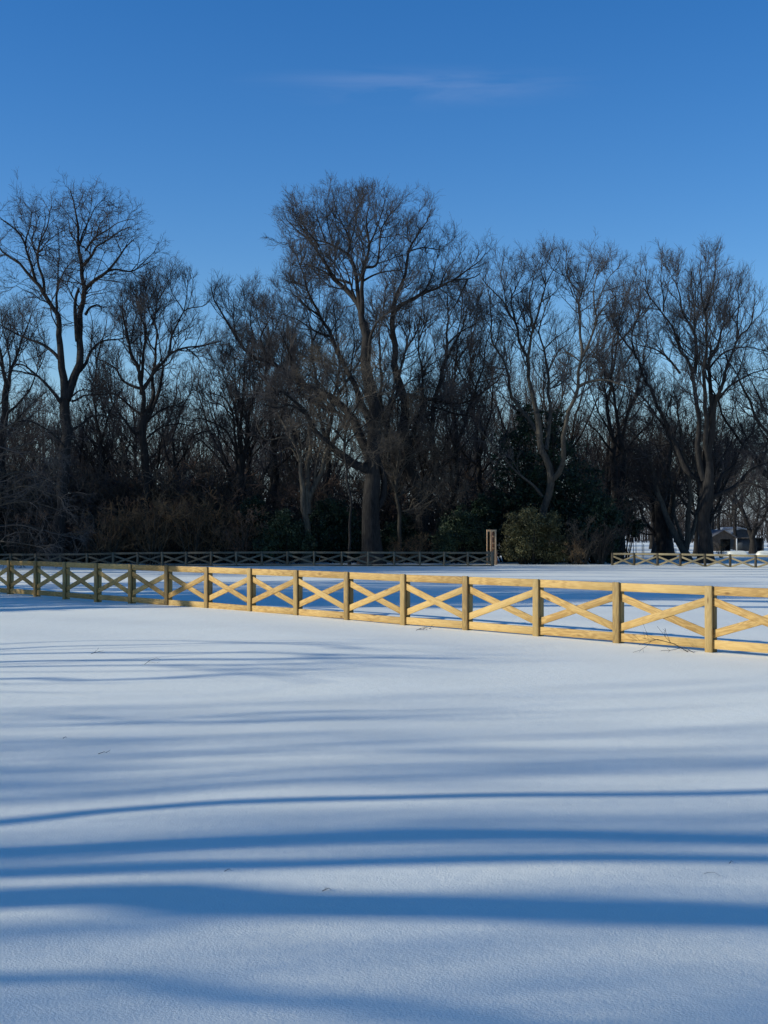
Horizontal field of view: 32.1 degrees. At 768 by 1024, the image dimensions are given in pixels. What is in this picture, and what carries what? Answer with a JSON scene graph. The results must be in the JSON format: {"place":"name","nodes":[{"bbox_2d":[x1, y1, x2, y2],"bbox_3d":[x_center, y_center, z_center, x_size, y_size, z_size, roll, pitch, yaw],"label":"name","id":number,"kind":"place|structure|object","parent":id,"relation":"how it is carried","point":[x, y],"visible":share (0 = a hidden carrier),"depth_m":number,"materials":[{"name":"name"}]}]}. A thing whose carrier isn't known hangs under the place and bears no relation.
{"place":"outdoors","nodes":[
{"label":"outdoors","id":0,"kind":"place"},
{"bbox_2d":[0,533,767,1023],"bbox_3d":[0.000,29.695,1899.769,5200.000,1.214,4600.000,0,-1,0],"label":"snow field","id":1,"kind":"structure","parent":0,"point":[480,827],"depth_m":9.03,"materials":[{"name":"white snow"}]},
{"bbox_2d":[0,518,47,560],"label":"bare shrub","id":2,"kind":"object","parent":1,"relation":"on","point":[14,547],"visible":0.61,"depth_m":99.30,"materials":[{"name":"brown plant"}]},
{"bbox_2d":[0,510,51,560],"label":"bare shrub","id":3,"kind":"object","parent":1,"relation":"on","point":[27,546],"visible":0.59,"depth_m":99.18,"materials":[{"name":"brown plant"}]},
{"bbox_2d":[0,290,55,538],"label":"bare tree","id":4,"kind":"object","parent":1,"relation":"on","point":[7,344],"visible":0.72,"depth_m":106.36,"materials":[{"name":"brown plant"}]},
{"bbox_2d":[0,386,57,484],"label":"bare tree","id":5,"kind":"object","parent":1,"relation":"on","point":[19,439],"visible":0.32,"depth_m":137.73,"materials":[{"name":"brown plant"}]},
{"bbox_2d":[0,394,60,504],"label":"bare tree","id":6,"kind":"object","parent":1,"relation":"on","point":[29,445],"visible":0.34,"depth_m":122.66,"materials":[{"name":"brown plant"}]},
{"bbox_2d":[0,472,70,541],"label":"bare shrub","id":7,"kind":"object","parent":1,"relation":"on","point":[9,517],"visible":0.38,"depth_m":104.02,"materials":[{"name":"brown plant"}]},
{"bbox_2d":[0,385,93,480],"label":"bare tree","id":8,"kind":"object","parent":1,"relation":"on","point":[45,418],"visible":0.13,"depth_m":173.19,"materials":[{"name":"brown plant"}]},
{"bbox_2d":[0,372,103,569],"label":"tree","id":9,"kind":"object","parent":1,"relation":"on","point":[24,500],"visible":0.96,"depth_m":83.72,"materials":[{"name":"brown plant"}]},
{"bbox_2d":[0,458,105,540],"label":"bare shrub","id":10,"kind":"object","parent":1,"relation":"on","point":[17,484],"visible":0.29,"depth_m":104.05,"materials":[{"name":"brown plant"}]},
{"bbox_2d":[1,474,106,531],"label":"bare shrub","id":11,"kind":"object","parent":1,"relation":"on","point":[44,504],"visible":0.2,"depth_m":104.75,"materials":[{"name":"brown plant"}]},
{"bbox_2d":[0,449,136,556],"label":"bare shrub","id":12,"kind":"object","parent":1,"relation":"on","point":[85,498],"visible":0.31,"depth_m":104.37,"materials":[{"name":"brown plant"}]},
{"bbox_2d":[0,166,171,561],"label":"bare tree","id":13,"kind":"object","parent":1,"relation":"on","point":[67,389],"visible":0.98,"depth_m":98.93,"materials":[{"name":"brown plant"}]},
{"bbox_2d":[66,512,109,562],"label":"bare shrub","id":14,"kind":"object","parent":1,"relation":"on","point":[79,545],"visible":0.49,"depth_m":99.79,"materials":[{"name":"brown plant"}]},
{"bbox_2d":[40,385,148,514],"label":"bare tree","id":15,"kind":"object","parent":1,"relation":"on","point":[75,446],"visible":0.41,"depth_m":118.25,"materials":[{"name":"brown plant"}]},
{"bbox_2d":[36,458,155,523],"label":"bare shrub","id":16,"kind":"object","parent":1,"relation":"on","point":[89,489],"visible":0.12,"depth_m":105.86,"materials":[{"name":"brown plant"}]},
{"bbox_2d":[68,514,130,562],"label":"bare shrub","id":17,"kind":"object","parent":1,"relation":"on","point":[96,551],"visible":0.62,"depth_m":99.01,"materials":[{"name":"brown plant"}]},
{"bbox_2d":[70,301,146,524],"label":"bare tree","id":18,"kind":"object","parent":1,"relation":"on","point":[100,438],"visible":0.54,"depth_m":108.20,"materials":[{"name":"brown plant"}]},
{"bbox_2d":[70,497,150,563],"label":"bare shrub","id":19,"kind":"object","parent":1,"relation":"on","point":[108,544],"visible":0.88,"depth_m":98.09,"materials":[{"name":"brown plant"}]},
{"bbox_2d":[0,502,235,562],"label":"evergreen bush","id":20,"kind":"object","parent":1,"relation":"on","point":[2,551],"visible":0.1,"depth_m":102.76,"materials":[{"name":"green plant"}]},
{"bbox_2d":[82,495,162,562],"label":"bare shrub","id":21,"kind":"object","parent":1,"relation":"on","point":[101,507],"visible":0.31,"depth_m":101.27,"materials":[{"name":"brown plant"}]},
{"bbox_2d":[69,450,187,561],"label":"bare shrub","id":22,"kind":"object","parent":1,"relation":"on","point":[95,476],"visible":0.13,"depth_m":107.36,"materials":[{"name":"brown plant"}]},
{"bbox_2d":[101,508,168,563],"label":"bare shrub","id":23,"kind":"object","parent":1,"relation":"on","point":[137,545],"visible":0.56,"depth_m":99.58,"materials":[{"name":"brown plant"}]},
{"bbox_2d":[77,357,193,490],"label":"bare tree","id":24,"kind":"object","parent":1,"relation":"on","point":[133,418],"visible":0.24,"depth_m":144.42,"materials":[{"name":"brown plant"}]},
{"bbox_2d":[54,379,222,494],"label":"bare tree","id":25,"kind":"object","parent":1,"relation":"on","point":[108,453],"visible":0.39,"depth_m":118.59,"materials":[{"name":"brown plant"}]},
{"bbox_2d":[96,491,195,564],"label":"bare shrub","id":26,"kind":"object","parent":1,"relation":"on","point":[148,536],"visible":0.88,"depth_m":98.06,"materials":[{"name":"brown plant"}]},
{"bbox_2d":[76,441,224,521],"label":"bare shrub","id":27,"kind":"object","parent":1,"relation":"on","point":[121,470],"visible":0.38,"depth_m":104.08,"materials":[{"name":"brown plant"}]},
{"bbox_2d":[121,497,197,563],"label":"bare shrub","id":28,"kind":"object","parent":1,"relation":"on","point":[168,548],"visible":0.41,"depth_m":100.45,"materials":[{"name":"brown plant"}]},
{"bbox_2d":[79,252,241,562],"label":"bare tree","id":29,"kind":"object","parent":1,"relation":"on","point":[140,302],"visible":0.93,"depth_m":101.73,"materials":[{"name":"brown plant"}]},
{"bbox_2d":[129,399,210,492],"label":"bare tree","id":30,"kind":"object","parent":1,"relation":"on","point":[165,474],"visible":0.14,"depth_m":167.42,"materials":[{"name":"grey plant"}]},
{"bbox_2d":[144,503,207,563],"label":"bare shrub","id":31,"kind":"object","parent":1,"relation":"on","point":[174,555],"visible":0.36,"depth_m":100.48,"materials":[{"name":"brown plant"}]},
{"bbox_2d":[113,457,249,561],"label":"bare shrub","id":32,"kind":"object","parent":1,"relation":"on","point":[165,480],"visible":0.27,"depth_m":104.36,"materials":[{"name":"brown plant"}]},
{"bbox_2d":[130,357,233,488],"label":"bare tree","id":33,"kind":"object","parent":1,"relation":"on","point":[213,433],"visible":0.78,"depth_m":110.64,"materials":[{"name":"brown plant"}]},
{"bbox_2d":[144,487,227,563],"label":"bare shrub","id":34,"kind":"object","parent":1,"relation":"on","point":[189,541],"visible":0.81,"depth_m":98.96,"materials":[{"name":"brown plant"}]},
{"bbox_2d":[147,405,250,496],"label":"bare tree","id":35,"kind":"object","parent":1,"relation":"on","point":[209,453],"visible":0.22,"depth_m":134.54,"materials":[{"name":"brown plant"}]},
{"bbox_2d":[163,489,256,563],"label":"bare shrub","id":36,"kind":"object","parent":1,"relation":"on","point":[210,548],"visible":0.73,"depth_m":99.77,"materials":[{"name":"brown plant"}]},
{"bbox_2d":[158,449,274,524],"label":"bare shrub","id":37,"kind":"object","parent":1,"relation":"on","point":[214,482],"visible":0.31,"depth_m":104.70,"materials":[{"name":"brown plant"}]},
{"bbox_2d":[192,503,257,563],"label":"bare shrub","id":38,"kind":"object","parent":1,"relation":"on","point":[222,550],"visible":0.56,"depth_m":99.99,"materials":[{"name":"brown plant"}]},
{"bbox_2d":[169,316,285,561],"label":"bare tree","id":39,"kind":"object","parent":1,"relation":"on","point":[240,456],"visible":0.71,"depth_m":104.64,"materials":[{"name":"brown plant"}]},
{"bbox_2d":[168,453,296,558],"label":"bare shrub","id":40,"kind":"object","parent":1,"relation":"on","point":[212,491],"visible":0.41,"depth_m":104.44,"materials":[{"name":"brown plant"}]},
{"bbox_2d":[202,498,272,563],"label":"bare shrub","id":41,"kind":"object","parent":1,"relation":"on","point":[230,544],"visible":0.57,"depth_m":99.48,"materials":[{"name":"brown plant"}]},
{"bbox_2d":[168,346,309,488],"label":"bare tree","id":42,"kind":"object","parent":1,"relation":"on","point":[249,454],"visible":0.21,"depth_m":121.44,"materials":[{"name":"brown plant"}]},
{"bbox_2d":[0,551,492,565],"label":"crossbuck fence","id":43,"kind":"object","parent":1,"relation":"on","point":[186,563],"visible":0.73,"depth_m":92.16,"materials":[{"name":"brown wood"}]},
{"bbox_2d":[215,504,277,563],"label":"bare shrub","id":44,"kind":"object","parent":1,"relation":"on","point":[243,542],"visible":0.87,"depth_m":98.54,"materials":[{"name":"brown plant"}]},
{"bbox_2d":[226,494,273,562],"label":"evergreen bush","id":45,"kind":"object","parent":1,"relation":"on","point":[256,501],"visible":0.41,"depth_m":100.23,"materials":[{"name":"green plant"}]},
{"bbox_2d":[200,385,317,508],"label":"bare tree","id":46,"kind":"object","parent":1,"relation":"on","point":[261,471],"visible":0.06,"depth_m":139.68,"materials":[{"name":"grey plant"}]},
{"bbox_2d":[232,451,313,509],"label":"bare shrub","id":47,"kind":"object","parent":1,"relation":"on","point":[260,468],"visible":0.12,"depth_m":116.65,"materials":[{"name":"brown plant"}]},
{"bbox_2d":[224,456,330,560],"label":"bare shrub","id":48,"kind":"object","parent":1,"relation":"on","point":[263,493],"visible":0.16,"depth_m":109.89,"materials":[{"name":"brown plant"}]},
{"bbox_2d":[230,275,325,560],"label":"bare tree","id":49,"kind":"object","parent":1,"relation":"on","point":[274,444],"visible":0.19,"depth_m":111.26,"materials":[{"name":"brown plant"}]},
{"bbox_2d":[251,507,317,563],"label":"evergreen bush","id":50,"kind":"object","parent":1,"relation":"on","point":[283,527],"visible":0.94,"depth_m":98.14,"materials":[{"name":"green plant"}]},
{"bbox_2d":[237,366,362,563],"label":"bare tree","id":51,"kind":"object","parent":1,"relation":"on","point":[306,494],"visible":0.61,"depth_m":99.03,"materials":[{"name":"brown plant"}]},
{"bbox_2d":[239,460,362,561],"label":"bare shrub","id":52,"kind":"object","parent":1,"relation":"on","point":[293,496],"visible":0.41,"depth_m":104.63,"materials":[{"name":"brown plant"}]},
{"bbox_2d":[262,381,365,504],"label":"bare tree","id":53,"kind":"object","parent":1,"relation":"on","point":[286,454],"visible":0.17,"depth_m":124.09,"materials":[{"name":"grey plant"}]},
{"bbox_2d":[203,171,428,563],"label":"bare tree","id":54,"kind":"object","parent":1,"relation":"on","point":[372,503],"visible":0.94,"depth_m":98.52,"materials":[{"name":"brown plant"}]},
{"bbox_2d":[264,278,389,561],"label":"bare tree","id":55,"kind":"object","parent":1,"relation":"on","point":[327,474],"visible":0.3,"depth_m":106.81,"materials":[{"name":"brown plant"}]},
{"bbox_2d":[295,495,361,562],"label":"evergreen bush","id":56,"kind":"object","parent":1,"relation":"on","point":[329,529],"visible":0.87,"depth_m":100.25,"materials":[{"name":"green plant"}]},
{"bbox_2d":[282,456,395,560],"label":"bare shrub","id":57,"kind":"object","parent":1,"relation":"on","point":[316,492],"visible":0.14,"depth_m":111.01,"materials":[{"name":"brown plant"}]},
{"bbox_2d":[273,327,409,563],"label":"tree","id":58,"kind":"object","parent":1,"relation":"on","point":[344,423],"visible":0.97,"depth_m":94.52,"materials":[{"name":"brown plant"}]},
{"bbox_2d":[332,482,406,550],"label":"bare shrub","id":59,"kind":"object","parent":1,"relation":"on","point":[381,512],"visible":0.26,"depth_m":106.96,"materials":[{"name":"brown plant"}]},
{"bbox_2d":[249,540,503,561],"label":"evergreen bush","id":60,"kind":"object","parent":1,"relation":"on","point":[391,558],"visible":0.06,"depth_m":106.52,"materials":[{"name":"green plant"}]},
{"bbox_2d":[0,560,767,652],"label":"crossbuck fence","id":61,"kind":"object","parent":1,"relation":"on","point":[710,632],"visible":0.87,"depth_m":25.84,"materials":[{"name":"brown wood"}]},
{"bbox_2d":[342,477,432,560],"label":"bare shrub","id":62,"kind":"object","parent":1,"relation":"on","point":[401,501],"visible":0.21,"depth_m":107.99,"materials":[{"name":"brown plant"}]},
{"bbox_2d":[332,255,448,525],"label":"bare tree","id":63,"kind":"object","parent":1,"relation":"on","point":[405,329],"visible":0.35,"depth_m":109.98,"materials":[{"name":"brown plant"}]},
{"bbox_2d":[342,349,473,509],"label":"bare tree","id":64,"kind":"object","parent":1,"relation":"on","point":[381,454],"visible":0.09,"depth_m":117.72,"materials":[{"name":"grey plant"}]},
{"bbox_2d":[380,511,436,562],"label":"evergreen bush","id":65,"kind":"object","parent":1,"relation":"on","point":[389,529],"visible":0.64,"depth_m":103.69,"materials":[{"name":"green plant"}]},
{"bbox_2d":[350,385,472,561],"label":"tree","id":66,"kind":"object","parent":1,"relation":"on","point":[397,476],"visible":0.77,"depth_m":99.78,"materials":[{"name":"brown plant"}]},
{"bbox_2d":[358,380,515,515],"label":"bare tree","id":67,"kind":"object","parent":1,"relation":"on","point":[444,470],"visible":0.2,"depth_m":117.82,"materials":[{"name":"grey plant"}]},
{"bbox_2d":[349,185,535,562],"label":"bare tree","id":68,"kind":"object","parent":1,"relation":"on","point":[450,385],"visible":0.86,"depth_m":101.98,"materials":[{"name":"brown plant"}]},
{"bbox_2d":[393,402,497,512],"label":"bare tree","id":69,"kind":"object","parent":1,"relation":"on","point":[462,471],"visible":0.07,"depth_m":135.19,"materials":[{"name":"grey plant"}]},
{"bbox_2d":[383,265,518,511],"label":"bare tree","id":70,"kind":"object","parent":1,"relation":"on","point":[455,459],"visible":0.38,"depth_m":108.50,"materials":[{"name":"brown plant"}]},
{"bbox_2d":[393,470,516,562],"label":"bare shrub","id":71,"kind":"object","parent":1,"relation":"on","point":[465,507],"visible":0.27,"depth_m":106.73,"materials":[{"name":"brown plant"}]},
{"bbox_2d":[427,503,489,563],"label":"evergreen bush","id":72,"kind":"object","parent":1,"relation":"on","point":[462,530],"visible":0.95,"depth_m":99.58,"materials":[{"name":"green plant"}]},
{"bbox_2d":[420,276,530,560],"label":"bare tree","id":73,"kind":"object","parent":1,"relation":"on","point":[483,438],"visible":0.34,"depth_m":111.22,"materials":[{"name":"grey plant"}]},
{"bbox_2d":[429,384,523,498],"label":"bare tree","id":74,"kind":"object","parent":1,"relation":"on","point":[487,476],"visible":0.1,"depth_m":157.89,"materials":[{"name":"grey plant"}]},
{"bbox_2d":[466,492,505,562],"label":"evergreen bush","id":75,"kind":"object","parent":1,"relation":"on","point":[493,518],"visible":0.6,"depth_m":103.48,"materials":[{"name":"green plant"}]},
{"bbox_2d":[267,485,767,542],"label":"distant wood","id":76,"kind":"object","parent":1,"relation":"on","point":[761,530],"visible":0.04,"depth_m":347.49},
{"bbox_2d":[453,458,581,561],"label":"bare shrub","id":77,"kind":"object","parent":1,"relation":"on","point":[484,486],"visible":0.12,"depth_m":109.32,"materials":[{"name":"brown plant"}]},
{"bbox_2d":[479,371,571,501],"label":"bare tree","id":78,"kind":"object","parent":1,"relation":"on","point":[496,421],"visible":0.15,"depth_m":133.80,"materials":[{"name":"grey plant"}]},
{"bbox_2d":[497,503,574,563],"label":"evergreen bush","id":79,"kind":"object","parent":1,"relation":"on","point":[534,544],"visible":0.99,"depth_m":97.96,"materials":[{"name":"green plant"}]},
{"bbox_2d":[479,330,612,478],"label":"bare tree","id":80,"kind":"object","parent":1,"relation":"on","point":[540,387],"visible":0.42,"depth_m":124.12,"materials":[{"name":"grey plant"}]},
{"bbox_2d":[487,395,619,562],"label":"evergreen tree","id":81,"kind":"object","parent":1,"relation":"on","point":[571,475],"visible":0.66,"depth_m":104.72,"materials":[{"name":"green plant"}]},
{"bbox_2d":[457,227,655,563],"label":"bare tree","id":82,"kind":"object","parent":1,"relation":"on","point":[543,449],"visible":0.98,"depth_m":100.82,"materials":[{"name":"brown plant"}]},
{"bbox_2d":[547,515,615,564],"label":"bare shrub","id":83,"kind":"object","parent":1,"relation":"on","point":[584,562],"visible":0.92,"depth_m":97.61,"materials":[{"name":"brown plant"}]},
{"bbox_2d":[563,487,624,563],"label":"evergreen tree","id":84,"kind":"object","parent":1,"relation":"on","point":[598,507],"visible":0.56,"depth_m":100.66,"materials":[{"name":"green plant"}]},
{"bbox_2d":[543,404,657,502],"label":"bare tree","id":85,"kind":"object","parent":1,"relation":"on","point":[590,455],"visible":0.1,"depth_m":138.42,"materials":[{"name":"grey plant"}]},
{"bbox_2d":[544,386,659,502],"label":"bare tree","id":86,"kind":"object","parent":1,"relation":"on","point":[604,460],"visible":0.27,"depth_m":123.23,"materials":[{"name":"grey plant"}]},
{"bbox_2d":[574,518,629,563],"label":"bare shrub","id":87,"kind":"object","parent":1,"relation":"on","point":[605,546],"visible":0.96,"depth_m":97.80,"materials":[{"name":"brown plant"}]},
{"bbox_2d":[561,474,657,561],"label":"bare shrub","id":88,"kind":"object","parent":1,"relation":"on","point":[626,516],"visible":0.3,"depth_m":110.17,"materials":[{"name":"brown plant"}]},
{"bbox_2d":[566,269,678,506],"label":"bare tree","id":89,"kind":"object","parent":1,"relation":"on","point":[612,450],"visible":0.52,"depth_m":113.69,"materials":[{"name":"grey plant"}]},
{"bbox_2d":[574,269,687,560],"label":"bare tree","id":90,"kind":"object","parent":1,"relation":"on","point":[620,443],"visible":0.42,"depth_m":112.59,"materials":[{"name":"grey plant"}]},
{"bbox_2d":[617,496,646,559],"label":"evergreen tree","id":91,"kind":"object","parent":1,"relation":"on","point":[638,524],"visible":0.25,"depth_m":117.74,"materials":[{"name":"green plant"}]},
{"bbox_2d":[601,401,702,559],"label":"bare tree","id":92,"kind":"object","parent":1,"relation":"on","point":[662,535],"visible":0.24,"depth_m":121.63,"materials":[{"name":"grey plant"}]},
{"bbox_2d":[597,375,749,561],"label":"bare tree","id":93,"kind":"object","parent":1,"relation":"on","point":[682,544],"visible":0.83,"depth_m":106.97,"materials":[{"name":"brown plant"}]},
{"bbox_2d":[601,233,767,562],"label":"bare tree","id":94,"kind":"object","parent":1,"relation":"on","point":[708,495],"visible":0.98,"depth_m":101.15,"materials":[{"name":"brown plant"}]},
{"bbox_2d":[632,391,739,556],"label":"bare tree","id":95,"kind":"object","parent":1,"relation":"on","point":[696,542],"visible":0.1,"depth_m":134.65,"materials":[{"name":"grey plant"}]},
{"bbox_2d":[611,553,767,567],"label":"crossbuck fence","id":96,"kind":"object","parent":1,"relation":"on","point":[680,557],"visible":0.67,"depth_m":91.33,"materials":[{"name":"brown wood"}]},
{"bbox_2d":[634,384,752,526],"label":"bare tree","id":97,"kind":"object","parent":1,"relation":"on","point":[728,434],"visible":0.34,"depth_m":117.85,"materials":[{"name":"grey plant"}]},
{"bbox_2d":[693,313,767,489],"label":"bare tree","id":98,"kind":"object","parent":1,"relation":"on","point":[757,420],"visible":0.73,"depth_m":104.17,"materials":[{"name":"grey plant"}]},
{"bbox_2d":[702,412,767,549],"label":"bare tree","id":99,"kind":"object","parent":1,"relation":"on","point":[735,525],"visible":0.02,"depth_m":204.59,"materials":[{"name":"grey plant"}]},
{"bbox_2d":[711,530,763,550],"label":"shed","id":100,"kind":"structure","parent":1,"relation":"on","point":[742,544],"depth_m":190.15,"materials":[{"name":"grey wood"}]},
{"bbox_2d":[713,460,767,553],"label":"bare tree","id":101,"kind":"object","parent":1,"relation":"on","point":[741,506],"visible":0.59,"depth_m":149.52,"materials":[{"name":"grey plant"}]},
{"bbox_2d":[726,314,767,438],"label":"bare tree","id":102,"kind":"object","parent":1,"relation":"on","point":[758,334],"visible":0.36,"depth_m":115.42,"materials":[{"name":"grey plant"}]},
{"bbox_2d":[0,0,767,529],"label":"sky","id":103,"kind":"structure","parent":0,"point":[636,122],"materials":[{"name":"blue"}]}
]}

